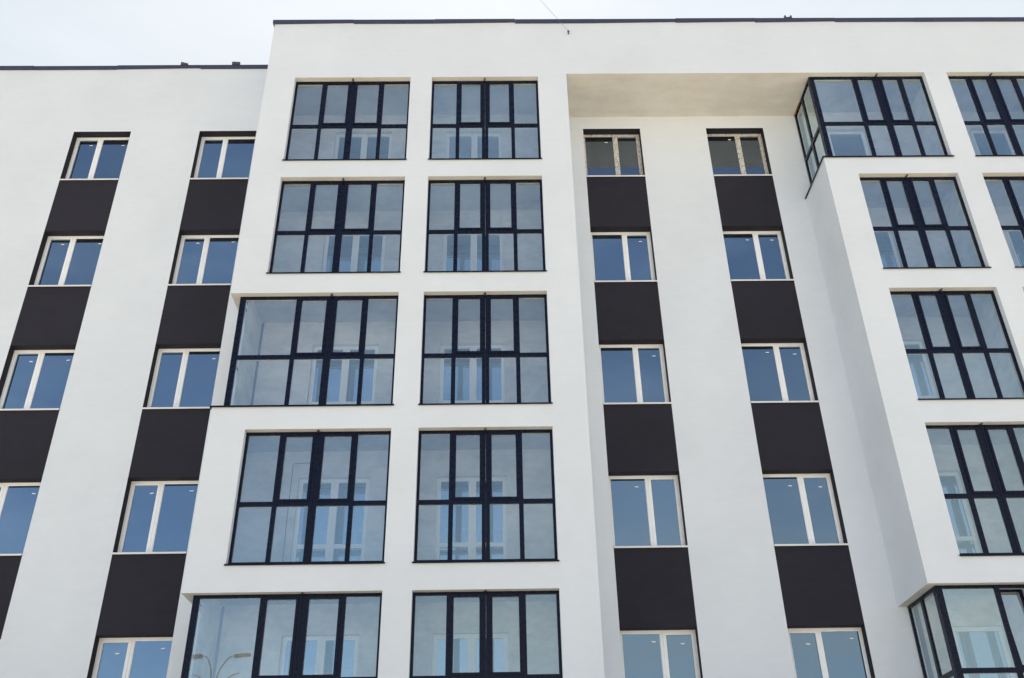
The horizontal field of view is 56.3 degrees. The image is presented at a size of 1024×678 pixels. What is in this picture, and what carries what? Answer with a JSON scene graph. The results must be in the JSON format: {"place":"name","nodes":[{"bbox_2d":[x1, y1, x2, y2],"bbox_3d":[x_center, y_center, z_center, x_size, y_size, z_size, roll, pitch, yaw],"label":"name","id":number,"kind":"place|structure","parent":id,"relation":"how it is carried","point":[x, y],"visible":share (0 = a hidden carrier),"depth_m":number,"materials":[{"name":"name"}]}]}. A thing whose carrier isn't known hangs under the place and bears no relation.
{"place":"outdoors","nodes":[
{"label":"outdoors","id":0,"kind":"place"},
{"bbox_2d":[0,0,1023,65],"label":"sky","id":1,"kind":"structure","parent":0,"point":[32,32],"materials":[{"name":"white"}]},
{"label":"ground","id":2,"kind":"structure","parent":0,"visible":0},
{"bbox_2d":[0,15,1023,677],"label":"apartment building","id":3,"kind":"structure","parent":2,"relation":"on","point":[524,349],"depth_m":19.51,"materials":[{"name":"paint"}]},
{"bbox_2d":[0,482,40,555],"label":"window","id":4,"kind":"structure","parent":3,"relation":"in","point":[17,500],"depth_m":18.28,"materials":[{"name":"blue glass"}]},
{"bbox_2d":[0,350,74,410],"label":"window","id":5,"kind":"structure","parent":3,"relation":"in","point":[36,379],"depth_m":19.78,"materials":[{"name":"blue glass"}]},
{"bbox_2d":[27,236,103,286],"bbox_3d":[-9.824,-1.720,21.224,1.370,1.541,0.310,-1,-31,-1],"label":"window","id":6,"kind":"structure","parent":3,"relation":"in","point":[66,260],"depth_m":21.35,"materials":[{"name":"blue glass"}]},
{"bbox_2d":[59,137,129,179],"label":"window","id":7,"kind":"structure","parent":3,"relation":"in","point":[92,158],"depth_m":22.92,"materials":[{"name":"blue glass"}]},
{"bbox_2d":[92,637,172,677],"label":"window","id":8,"kind":"structure","parent":3,"relation":"in","point":[143,657],"depth_m":16.91,"materials":[{"name":"blue glass"}]},
{"bbox_2d":[112,481,198,553],"bbox_3d":[-6.711,3.383,18.161,1.369,1.541,0.310,-1,-31,-1],"label":"window","id":9,"kind":"structure","parent":3,"relation":"in","point":[158,517],"depth_m":18.26,"materials":[{"name":"blue glass"}]},
{"bbox_2d":[142,348,220,408],"bbox_3d":[-6.759,0.818,19.716,1.369,1.541,0.310,-1,-31,-1],"label":"window","id":10,"kind":"structure","parent":3,"relation":"in","point":[182,378],"depth_m":19.83,"materials":[{"name":"blue glass"}]},
{"bbox_2d":[167,235,238,285],"bbox_3d":[-6.807,-1.747,21.272,1.369,1.541,0.310,-1,-31,-1],"label":"window","id":11,"kind":"structure","parent":3,"relation":"in","point":[201,259],"depth_m":21.40,"materials":[{"name":"blue glass"}]},
{"bbox_2d":[189,137,254,178],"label":"window","id":12,"kind":"structure","parent":3,"relation":"in","point":[218,157],"depth_m":22.97,"materials":[{"name":"blue glass"}]},
{"bbox_2d":[279,636,359,676],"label":"balcony door","id":13,"kind":"structure","parent":3,"relation":"in","point":[319,650],"depth_m":16.84,"materials":[{"name":"white plastic"}]},
{"bbox_2d":[291,479,369,561],"bbox_3d":[-3.417,3.684,18.001,1.375,2.230,0.120,-1,-31,-1],"label":"balcony door","id":14,"kind":"structure","parent":3,"relation":"in","point":[329,543],"depth_m":18.09,"materials":[{"name":"white plastic"}]},
{"bbox_2d":[308,346,378,404],"bbox_3d":[-3.465,1.119,19.556,1.375,2.230,0.120,-1,-31,-1],"label":"balcony door","id":15,"kind":"structure","parent":3,"relation":"in","point":[344,374],"depth_m":19.72,"materials":[{"name":"blue glass"}]},
{"bbox_2d":[322,235,385,271],"bbox_3d":[-3.513,-1.446,21.111,1.375,2.230,0.120,-1,-31,-1],"label":"balcony door","id":16,"kind":"structure","parent":3,"relation":"in","point":[354,249],"depth_m":21.39,"materials":[{"name":"blue glass"}]},
{"bbox_2d":[334,134,392,158],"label":"balcony door","id":17,"kind":"structure","parent":3,"relation":"in","point":[362,146],"depth_m":23.04,"materials":[{"name":"blue glass"}]},
{"bbox_2d":[432,634,508,675],"bbox_3d":[-0.715,6.235,16.503,1.355,2.230,0.084,-1,-31,-1],"label":"balcony door","id":18,"kind":"structure","parent":3,"relation":"in","point":[465,646],"depth_m":16.88,"materials":[{"name":"blue glass"}]},
{"bbox_2d":[435,477,507,559],"bbox_3d":[-0.763,3.660,18.042,1.355,2.230,0.120,-1,-31,-1],"label":"balcony door","id":19,"kind":"structure","parent":3,"relation":"in","point":[467,519],"depth_m":18.13,"materials":[{"name":"blue glass"}]},
{"bbox_2d":[439,345,505,402],"bbox_3d":[-0.811,1.095,19.597,1.355,2.230,0.120,-1,-31,-1],"label":"balcony door","id":20,"kind":"structure","parent":3,"relation":"in","point":[468,372],"depth_m":19.76,"materials":[{"name":"white plastic"}]},
{"bbox_2d":[443,235,503,270],"bbox_3d":[-0.858,-1.470,21.152,1.355,2.230,0.120,-1,-31,-1],"label":"balcony door","id":21,"kind":"structure","parent":3,"relation":"in","point":[469,252],"depth_m":21.42,"materials":[{"name":"blue glass"}]},
{"bbox_2d":[446,134,501,157],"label":"balcony door","id":22,"kind":"structure","parent":3,"relation":"in","point":[470,145],"depth_m":23.08,"materials":[{"name":"white plastic"}]},
{"bbox_2d":[583,134,644,176],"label":"window","id":23,"kind":"structure","parent":3,"relation":"in","point":[605,155],"depth_m":23.11,"materials":[{"name":"plastic"}]},
{"bbox_2d":[591,232,657,281],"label":"window","id":24,"kind":"structure","parent":3,"relation":"in","point":[616,256],"depth_m":21.54,"materials":[{"name":"blue glass"}]},
{"bbox_2d":[599,344,671,403],"bbox_3d":[2.526,0.734,19.862,1.388,1.541,0.310,-1,-31,-1],"label":"window","id":25,"kind":"structure","parent":3,"relation":"in","point":[630,374],"depth_m":19.98,"materials":[{"name":"blue glass"}]},
{"bbox_2d":[608,475,687,547],"bbox_3d":[2.573,3.299,18.307,1.388,1.541,0.310,-1,-31,-1],"label":"window","id":26,"kind":"structure","parent":3,"relation":"in","point":[646,512],"depth_m":18.40,"materials":[{"name":"blue glass"}]},
{"bbox_2d":[620,630,700,677],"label":"window","id":27,"kind":"structure","parent":3,"relation":"in","point":[647,653],"depth_m":17.02,"materials":[{"name":"blue glass"}]},
{"bbox_2d":[707,134,772,175],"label":"window","id":28,"kind":"structure","parent":3,"relation":"in","point":[730,154],"depth_m":23.16,"materials":[{"name":"plastic"}]},
{"bbox_2d":[723,231,793,280],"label":"window","id":29,"kind":"structure","parent":3,"relation":"in","point":[751,255],"depth_m":21.59,"materials":[{"name":"blue glass"}]},
{"bbox_2d":[741,343,818,402],"bbox_3d":[5.527,0.706,19.910,1.394,1.541,0.310,-1,-31,-1],"label":"window","id":30,"kind":"structure","parent":3,"relation":"in","point":[775,372],"depth_m":20.02,"materials":[{"name":"blue glass"}]},
{"bbox_2d":[762,474,848,545],"bbox_3d":[5.575,3.271,18.354,1.394,1.541,0.310,-1,-31,-1],"label":"window","id":31,"kind":"structure","parent":3,"relation":"in","point":[802,509],"depth_m":18.45,"materials":[{"name":"blue glass"}]},
{"bbox_2d":[788,628,870,677],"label":"window","id":32,"kind":"structure","parent":3,"relation":"in","point":[816,652],"depth_m":17.06,"materials":[{"name":"blue glass"}]},
{"bbox_2d":[828,132,869,155],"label":"balcony door","id":33,"kind":"structure","parent":3,"relation":"in","point":[842,143],"depth_m":23.22,"materials":[{"name":"blue glass"}]},
{"bbox_2d":[874,232,900,266],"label":"balcony door","id":34,"kind":"structure","parent":3,"relation":"in","point":[885,241],"depth_m":21.58,"materials":[{"name":"blue glass"}]},
{"bbox_2d":[903,341,937,397],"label":"balcony door","id":35,"kind":"structure","parent":3,"relation":"in","point":[918,363],"depth_m":19.93,"materials":[{"name":"white plastic"}]},
{"bbox_2d":[938,472,980,552],"bbox_3d":[8.308,3.587,18.200,0.940,2.230,0.084,-1,-31,-1],"label":"balcony door","id":36,"kind":"structure","parent":3,"relation":"in","point":[964,532],"depth_m":18.31,"materials":[{"name":"blue glass"}]},
{"bbox_2d":[952,627,1014,677],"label":"balcony door","id":37,"kind":"structure","parent":3,"relation":"in","point":[978,647],"depth_m":17.00,"materials":[{"name":"blue glass"}]},
{"bbox_2d":[971,131,1014,154],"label":"balcony door","id":38,"kind":"structure","parent":3,"relation":"in","point":[1000,139],"depth_m":23.28,"materials":[{"name":"glass"}]},
{"bbox_2d":[1007,231,1023,265],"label":"balcony door","id":39,"kind":"structure","parent":3,"relation":"in","point":[1017,242],"depth_m":21.68,"materials":[{"name":"glass"}]}
]}

